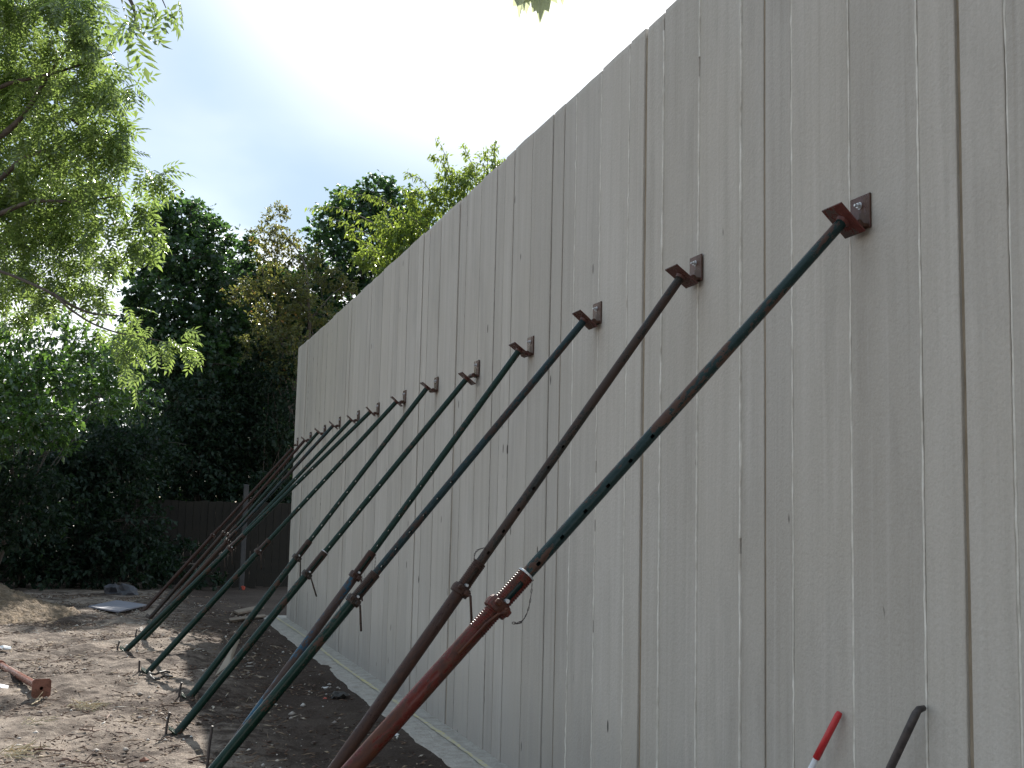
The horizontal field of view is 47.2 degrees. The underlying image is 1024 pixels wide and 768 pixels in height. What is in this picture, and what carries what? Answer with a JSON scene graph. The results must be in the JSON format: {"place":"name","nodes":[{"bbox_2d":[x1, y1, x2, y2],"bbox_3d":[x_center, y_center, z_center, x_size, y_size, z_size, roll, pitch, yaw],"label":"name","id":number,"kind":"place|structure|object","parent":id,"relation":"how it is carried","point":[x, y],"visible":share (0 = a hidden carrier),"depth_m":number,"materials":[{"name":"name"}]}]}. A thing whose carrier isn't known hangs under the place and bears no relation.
{"place":"outdoors","nodes":[
{"label":"outdoors","id":0,"kind":"place"},
{"bbox_2d":[0,539,450,767],"bbox_3d":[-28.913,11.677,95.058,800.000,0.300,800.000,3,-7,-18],"label":"ground","id":1,"kind":"structure","parent":0,"point":[70,684],"depth_m":9.55,"materials":[{"name":"soil"}]},
{"bbox_2d":[0,645,10,649],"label":"paper scrap","id":2,"kind":"object","parent":1,"relation":"on","point":[6,647],"visible":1,"depth_m":11.64,"materials":[{"name":"white paper"}]},
{"bbox_2d":[0,399,39,570],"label":"shrub","id":3,"kind":"object","parent":1,"relation":"on","point":[14,411],"visible":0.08,"depth_m":22.50,"materials":[{"name":"green plant"}]},
{"bbox_2d":[0,737,49,758],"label":"straw tuft","id":4,"kind":"object","parent":1,"relation":"on","point":[16,752],"visible":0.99,"depth_m":7.16,"materials":[{"name":"beige plant"}]},
{"bbox_2d":[0,660,51,697],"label":"steel prop","id":5,"kind":"object","parent":1,"relation":"on","point":[40,686],"visible":0.92,"depth_m":9.26,"materials":[{"name":"red paint"}]},
{"bbox_2d":[0,344,68,471],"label":"maple tree","id":6,"kind":"object","parent":1,"relation":"on","point":[34,385],"visible":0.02,"depth_m":40.80,"materials":[{"name":"green plant"}]},
{"bbox_2d":[0,583,80,624],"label":"soil heap","id":7,"kind":"object","parent":1,"relation":"on","point":[18,606],"visible":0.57,"depth_m":15.97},
{"bbox_2d":[21,715,59,727],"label":"straw tuft","id":8,"kind":"object","parent":1,"relation":"on","point":[29,718],"visible":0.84,"depth_m":8.07,"materials":[{"name":"beige plant"}]},
{"bbox_2d":[0,451,84,555],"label":"shrub","id":9,"kind":"object","parent":1,"relation":"on","point":[43,522],"visible":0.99,"depth_m":19.12,"materials":[{"name":"green plant"}]},
{"bbox_2d":[23,742,64,751],"bbox_3d":[-2.953,2.243,7.292,0.341,0.072,0.126,-2,-7,25],"label":"stick","id":10,"kind":"object","parent":1,"relation":"on","point":[41,748],"visible":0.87,"depth_m":7.26,"materials":[{"name":"wood"}]},
{"bbox_2d":[0,433,97,590],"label":"shrub","id":11,"kind":"object","parent":1,"relation":"on","point":[25,565],"visible":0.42,"depth_m":21.85,"materials":[{"name":"green plant"}]},
{"bbox_2d":[0,401,122,498],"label":"shrub","id":12,"kind":"object","parent":1,"relation":"on","point":[48,427],"visible":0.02,"depth_m":26.39,"materials":[{"name":"green plant"}]},
{"bbox_2d":[62,749,97,764],"bbox_3d":[-2.577,2.241,7.061,0.264,0.071,0.100,-1,-7,17],"label":"stick","id":13,"kind":"object","parent":1,"relation":"on","point":[73,760],"visible":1,"depth_m":7.03,"materials":[{"name":"wood"}]},
{"bbox_2d":[0,308,168,563],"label":"shrub","id":14,"kind":"object","parent":1,"relation":"on","point":[10,388],"visible":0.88,"depth_m":19.49,"materials":[{"name":"green plant"}]},
{"bbox_2d":[66,699,111,711],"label":"straw tuft","id":15,"kind":"object","parent":1,"relation":"on","point":[92,706],"visible":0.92,"depth_m":8.81,"materials":[{"name":"beige plant"}]},
{"bbox_2d":[23,402,161,589],"bbox_3d":[-8.183,2.207,23.079,2.349,3.951,3.477,0,-7,11],"label":"shrub","id":16,"kind":"object","parent":1,"relation":"on","point":[101,433],"visible":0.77,"depth_m":22.43,"materials":[{"name":"green plant"}]},
{"bbox_2d":[79,725,109,731],"bbox_3d":[-2.820,2.324,7.933,0.238,0.054,0.151,0,-7,9],"label":"stick","id":17,"kind":"object","parent":1,"relation":"on","point":[83,729],"visible":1,"depth_m":7.92,"materials":[{"name":"wood"}]},
{"bbox_2d":[9,324,182,488],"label":"maple tree","id":18,"kind":"object","parent":1,"relation":"on","point":[67,356],"visible":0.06,"depth_m":41.26,"materials":[{"name":"green plant"}]},
{"bbox_2d":[0,0,205,407],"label":"ash tree","id":19,"kind":"object","parent":1,"relation":"on","point":[36,86],"visible":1,"depth_m":14.34,"materials":[{"name":"green plant"}]},
{"bbox_2d":[104,583,119,593],"bbox_3d":[-7.142,3.709,21.037,0.324,0.281,0.288,7,-9,-40],"label":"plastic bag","id":20,"kind":"object","parent":1,"relation":"on","point":[111,588],"visible":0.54,"depth_m":20.94,"materials":[{"name":"grey plastic"}]},
{"bbox_2d":[88,600,146,612],"bbox_3d":[-5.982,3.379,17.856,0.707,0.037,2.251,2,-7,-3],"label":"grey board","id":21,"kind":"object","parent":1,"relation":"on","point":[118,606],"visible":0.93,"depth_m":17.63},
{"bbox_2d":[116,583,138,595],"bbox_3d":[-6.814,3.678,20.812,0.422,0.293,0.322,3,-7,-18],"label":"rock","id":22,"kind":"object","parent":1,"relation":"on","point":[125,589],"visible":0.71,"depth_m":20.72,"materials":[{"name":"grey stone"}]},
{"bbox_2d":[74,414,186,589],"bbox_3d":[-7.520,2.318,23.149,2.130,3.738,3.016,3,-7,-18],"label":"shrub","id":23,"kind":"object","parent":1,"relation":"on","point":[132,552],"visible":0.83,"depth_m":22.60,"materials":[{"name":"green plant"}]},
{"bbox_2d":[48,400,215,540],"bbox_3d":[-8.931,2.437,26.980,4.296,4.322,2.444,3,-7,-18],"label":"shrub","id":24,"kind":"object","parent":1,"relation":"on","point":[157,486],"visible":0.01,"depth_m":27.03,"materials":[{"name":"green plant"}]},
{"bbox_2d":[139,757,149,761],"bbox_3d":[-2.233,2.286,7.114,0.052,0.045,0.046,0,-7,9],"label":"brick piece","id":25,"kind":"object","parent":1,"relation":"on","point":[143,759],"visible":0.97,"depth_m":7.10,"materials":[{"name":"red brick"}]},
{"bbox_2d":[0,497,291,587],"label":"timber fence","id":26,"kind":"object","parent":1,"relation":"on","point":[276,552],"visible":0.25,"depth_m":24.73,"materials":[{"name":"brown wood"}]},
{"bbox_2d":[49,426,255,500],"bbox_3d":[-8.981,3.132,32.344,9.058,4.362,2.320,3,-7,-18],"label":"shrub","id":27,"kind":"object","parent":1,"relation":"on","point":[168,470],"depth_m":31.99,"materials":[{"name":"green plant"}]},
{"bbox_2d":[149,670,172,680],"bbox_3d":[-3.035,2.514,10.124,0.195,0.037,0.507,3,-7,-18],"label":"strap","id":28,"kind":"object","parent":1,"relation":"on","point":[155,678],"visible":1,"depth_m":10.09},
{"bbox_2d":[165,712,170,733],"bbox_3d":[-2.330,2.326,7.918,0.037,0.215,0.017,3,-7,-18],"label":"steel pin","id":29,"kind":"object","parent":1,"relation":"on","point":[167,722],"visible":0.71,"depth_m":7.92,"materials":[{"name":"metal"}]},
{"bbox_2d":[144,751,206,759],"bbox_3d":[-2.050,2.278,7.179,0.385,0.066,0.077,4,-7,-24],"label":"stick","id":30,"kind":"object","parent":1,"relation":"on","point":[183,758],"visible":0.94,"depth_m":7.23,"materials":[{"name":"brown wood"}]},
{"bbox_2d":[178,682,182,696],"bbox_3d":[-2.613,2.445,9.214,0.037,0.200,0.017,3,-7,-18],"label":"steel pin","id":31,"kind":"object","parent":1,"relation":"on","point":[179,691],"visible":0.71,"depth_m":9.21,"materials":[{"name":"brown metal"}]},
{"bbox_2d":[109,188,261,500],"bbox_3d":[-7.779,-0.054,27.750,3.289,9.773,3.640,1,-7,4],"label":"maple tree","id":32,"kind":"object","parent":1,"relation":"on","point":[179,274],"visible":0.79,"depth_m":27.59,"materials":[{"name":"green plant"}]},
{"bbox_2d":[141,533,229,590],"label":"shrub","id":33,"kind":"object","parent":1,"relation":"on","point":[175,549],"visible":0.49,"depth_m":23.50,"materials":[{"name":"green plant"}]},
{"bbox_2d":[135,368,259,514],"bbox_3d":[-7.103,2.116,26.069,3.028,5.026,2.448,3,-7,-18],"label":"shrub","id":34,"kind":"object","parent":1,"relation":"on","point":[209,458],"visible":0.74,"depth_m":25.94,"materials":[{"name":"green plant"}]},
{"bbox_2d":[206,726,213,767],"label":"steel pin","id":35,"kind":"object","parent":1,"relation":"on","point":[209,747],"visible":1,"depth_m":6.95,"materials":[{"name":"brown metal"}]},
{"bbox_2d":[0,599,424,767],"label":"pebbles","id":36,"kind":"object","parent":1,"relation":"on","point":[140,694],"visible":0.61,"depth_m":9.24,"materials":[{"name":"stone"}]},
{"bbox_2d":[137,467,292,523],"bbox_3d":[-6.440,3.204,25.693,3.643,2.821,1.169,3,-7,-18],"label":"shrub","id":37,"kind":"object","parent":1,"relation":"on","point":[207,494],"visible":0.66,"depth_m":25.63,"materials":[{"name":"green plant"}]},
{"bbox_2d":[139,448,293,611],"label":"steel prop","id":38,"kind":"object","parent":1,"relation":"on","point":[181,569],"visible":0.98,"depth_m":17.52,"materials":[{"name":"metal"}]},
{"bbox_2d":[143,406,292,573],"bbox_3d":[-6.769,2.631,27.994,4.786,4.462,2.546,3,-7,-18],"label":"shrub","id":39,"kind":"object","parent":1,"relation":"on","point":[280,471],"visible":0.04,"depth_m":27.78,"materials":[{"name":"green plant"}]},
{"bbox_2d":[146,436,307,618],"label":"steel prop","id":40,"kind":"object","parent":1,"relation":"on","point":[189,572],"visible":0.96,"depth_m":16.52,"materials":[{"name":"metal"}]},
{"bbox_2d":[215,639,239,675],"bbox_3d":[-2.344,2.262,9.701,0.038,0.278,0.265,-3,-8,34],"label":"timber offcut","id":41,"kind":"object","parent":1,"relation":"on","point":[228,659],"visible":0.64,"depth_m":9.69,"materials":[{"name":"beige wood"}]},
{"bbox_2d":[147,428,321,623],"bbox_3d":[-3.622,1.910,15.427,0.189,3.352,0.165,41,0,-10],"label":"steel prop","id":42,"kind":"object","parent":1,"relation":"on","point":[281,474],"visible":0.66,"depth_m":15.42,"materials":[{"name":"green paint"}]},
{"bbox_2d":[139,421,337,630],"bbox_3d":[-3.303,1.773,14.274,0.192,3.390,0.162,43,-2,-10],"label":"steel prop","id":43,"kind":"object","parent":1,"relation":"on","point":[227,540],"visible":0.95,"depth_m":14.27,"materials":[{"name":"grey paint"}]},
{"bbox_2d":[239,484,248,589],"bbox_3d":[-5.595,3.273,24.435,0.100,2.350,0.100,3,-7,-18],"label":"fence post","id":44,"kind":"object","parent":1,"relation":"on","point":[243,542],"visible":0.52,"depth_m":24.38,"materials":[{"name":"wood"}]},
{"bbox_2d":[119,407,375,651],"bbox_3d":[-2.623,1.483,11.871,0.198,3.387,0.150,47,-10,-9],"label":"steel prop","id":45,"kind":"object","parent":1,"relation":"on","point":[183,594],"visible":0.99,"depth_m":11.79,"materials":[{"name":"green paint"}]},
{"bbox_2d":[229,614,265,621],"bbox_3d":[-3.970,3.494,17.527,0.229,0.051,1.558,0,-7,12],"label":"plank","id":46,"kind":"object","parent":1,"relation":"on","point":[245,617],"visible":0.79,"depth_m":17.39,"materials":[{"name":"beige wood"}]},
{"bbox_2d":[199,334,297,501],"bbox_3d":[-5.863,1.797,26.756,2.912,5.880,3.158,3,-7,-18],"label":"shrub","id":47,"kind":"object","parent":1,"relation":"on","point":[266,412],"visible":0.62,"depth_m":26.57,"materials":[{"name":"green plant"}]},
{"bbox_2d":[141,415,355,639],"bbox_3d":[-2.869,1.599,12.867,0.195,3.274,0.147,44,-12,-9],"label":"steel prop","id":48,"kind":"object","parent":1,"relation":"on","point":[286,488],"visible":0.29,"depth_m":12.96,"materials":[{"name":"green paint"}]},
{"bbox_2d":[234,606,263,614],"bbox_3d":[-4.276,3.669,19.069,0.200,0.038,1.772,1,-7,5],"label":"plank","id":49,"kind":"object","parent":1,"relation":"on","point":[244,610],"visible":0.79,"depth_m":18.67,"materials":[{"name":"beige wood"}]},
{"bbox_2d":[197,233,331,454],"bbox_3d":[-6.512,0.549,29.595,4.016,9.032,3.001,3,-7,-18],"label":"maple tree","id":50,"kind":"object","parent":1,"relation":"on","point":[244,263],"visible":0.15,"depth_m":29.95,"materials":[{"name":"green plant"}]},
{"bbox_2d":[141,396,402,674],"bbox_3d":[-2.134,1.378,10.688,0.194,3.278,0.148,44,-11,-9],"label":"steel prop","id":51,"kind":"object","parent":1,"relation":"on","point":[218,595],"visible":1,"depth_m":10.61,"materials":[{"name":"green paint"}]},
{"bbox_2d":[219,200,358,426],"bbox_3d":[-5.194,0.136,27.177,2.628,9.302,3.488,0,-7,11],"label":"thorn tree","id":52,"kind":"object","parent":1,"relation":"on","point":[246,290],"visible":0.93,"depth_m":27.13,"materials":[{"name":"green plant"}]},
{"bbox_2d":[181,382,434,698],"bbox_3d":[-1.615,1.268,9.565,0.180,3.137,0.146,39,-12,-11],"label":"steel prop","id":53,"kind":"object","parent":1,"relation":"on","point":[246,623],"visible":0.99,"depth_m":9.49,"materials":[{"name":"green paint"}]},
{"bbox_2d":[168,372,475,735],"bbox_3d":[-1.277,1.190,8.350,0.216,3.198,0.142,41,-15,-10],"label":"steel prop","id":54,"kind":"object","parent":1,"relation":"on","point":[209,693],"visible":0.98,"depth_m":8.25,"materials":[{"name":"green paint"}]},
{"bbox_2d":[330,691,348,698],"bbox_3d":[-1.526,2.756,10.367,0.167,0.080,0.206,3,-7,-18],"label":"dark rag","id":55,"kind":"object","parent":1,"relation":"on","point":[339,694],"visible":0.94,"depth_m":10.31,"materials":[{"name":"black fabric"}]},
{"bbox_2d":[266,170,434,476],"bbox_3d":[-4.351,-0.319,31.087,5.729,11.234,3.402,3,-7,-18],"label":"maple tree","id":56,"kind":"object","parent":1,"relation":"on","point":[332,239],"visible":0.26,"depth_m":31.37,"materials":[{"name":"green plant"}]},
{"bbox_2d":[229,342,529,741],"bbox_3d":[-0.825,1.030,7.132,0.186,3.186,0.140,39,-17,-11],"label":"steel prop","id":57,"kind":"object","parent":1,"relation":"on","point":[356,573],"visible":0.84,"depth_m":7.13,"materials":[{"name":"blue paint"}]},
{"bbox_2d":[263,615,509,767],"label":"footing","id":58,"kind":"object","parent":1,"relation":"on","point":[449,746],"visible":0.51,"depth_m":9.34,"materials":[{"name":"concrete"}]},
{"bbox_2d":[808,711,841,767],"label":"pole","id":59,"kind":"object","parent":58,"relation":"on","point":[827,736],"visible":1,"depth_m":4.13,"materials":[{"name":"red metal"}]},
{"bbox_2d":[886,705,925,767],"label":"crowbar","id":60,"kind":"object","parent":58,"relation":"on","point":[908,729],"visible":1,"depth_m":3.68,"materials":[{"name":"metal"}]},
{"bbox_2d":[208,310,596,767],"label":"steel prop","id":61,"kind":"object","parent":1,"relation":"on","point":[267,704],"visible":1,"depth_m":5.95,"materials":[{"name":"green paint"}]},
{"bbox_2d":[304,136,505,279],"bbox_3d":[-2.361,-0.518,25.798,4.647,10.466,1.762,3,-7,-13],"label":"cherry tree","id":62,"kind":"object","parent":1,"relation":"on","point":[397,247],"visible":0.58,"depth_m":26.05,"materials":[{"name":"green plant"}]},
{"bbox_2d":[327,264,697,767],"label":"steel prop","id":63,"kind":"object","parent":1,"relation":"on","point":[455,597],"visible":1,"depth_m":4.91,"materials":[{"name":"metal"}]},
{"bbox_2d":[513,0,563,23],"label":"maple tree","id":64,"kind":"object","parent":1,"relation":"on","point":[540,7],"visible":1,"depth_m":5.07,"materials":[{"name":"green plant"}]},
{"bbox_2d":[341,202,865,767],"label":"steel prop","id":65,"kind":"object","parent":1,"relation":"on","point":[843,220],"visible":1,"depth_m":3.69,"materials":[{"name":"green paint"}]},
{"bbox_2d":[286,0,1023,767],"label":"concrete wall","id":66,"kind":"structure","parent":1,"relation":"on","point":[794,532],"depth_m":5.09,"materials":[{"name":"grey concrete"}]},
{"bbox_2d":[353,410,359,421],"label":"wall bracket","id":67,"kind":"object","parent":66,"relation":"attached to","point":[358,414],"depth_m":13.20,"materials":[{"name":"metal"}]},
{"bbox_2d":[372,402,379,414],"bbox_3d":[-1.419,0.259,12.197,0.055,0.130,0.118,3,-7,-18],"label":"wall bracket","id":68,"kind":"object","parent":66,"relation":"attached to","point":[377,409],"depth_m":12.18,"materials":[{"name":"metal"}]},
{"bbox_2d":[398,390,406,403],"bbox_3d":[-1.035,0.124,11.034,0.055,0.130,0.118,3,-7,-18],"label":"wall bracket","id":69,"kind":"object","parent":66,"relation":"attached to","point":[403,401],"depth_m":11.00,"materials":[{"name":"brown metal"}]},
{"bbox_2d":[429,377,437,392],"bbox_3d":[-0.665,0.006,9.916,0.055,0.130,0.118,3,-7,-18],"label":"wall bracket","id":70,"kind":"object","parent":66,"relation":"attached to","point":[435,388],"depth_m":9.90,"materials":[{"name":"brown metal"}]},
{"bbox_2d":[468,360,479,377],"bbox_3d":[-0.287,-0.111,8.771,0.055,0.130,0.118,3,-7,-18],"label":"wall bracket","id":71,"kind":"object","parent":66,"relation":"attached to","point":[475,374],"depth_m":8.75,"materials":[{"name":"brown metal"}]},
{"bbox_2d":[521,336,533,356],"bbox_3d":[0.097,-0.243,7.607,0.055,0.130,0.118,3,-7,-18],"label":"wall bracket","id":72,"kind":"object","parent":66,"relation":"attached to","point":[530,345],"depth_m":7.59,"materials":[{"name":"metal"}]},
{"bbox_2d":[591,301,601,324],"bbox_3d":[0.453,-0.390,6.537,0.055,0.130,0.118,3,-7,-18],"label":"wall bracket","id":73,"kind":"object","parent":66,"relation":"attached to","point":[597,314],"depth_m":6.52,"materials":[{"name":"metal"}]},
{"bbox_2d":[690,254,702,281],"bbox_3d":[0.827,-0.528,5.407,0.055,0.130,0.118,3,-7,-18],"label":"wall bracket","id":74,"kind":"object","parent":66,"relation":"attached to","point":[696,266],"depth_m":5.39,"materials":[{"name":"brown metal"}]},
{"bbox_2d":[850,192,870,228],"bbox_3d":[1.226,-0.609,4.191,0.055,0.130,0.118,3,-7,-18],"label":"wall bracket","id":75,"kind":"object","parent":66,"relation":"attached to","point":[860,208],"depth_m":4.18,"materials":[{"name":"brown metal"}]},
{"bbox_2d":[0,0,675,501],"label":"sky","id":76,"kind":"structure","parent":0,"point":[262,102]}
]}

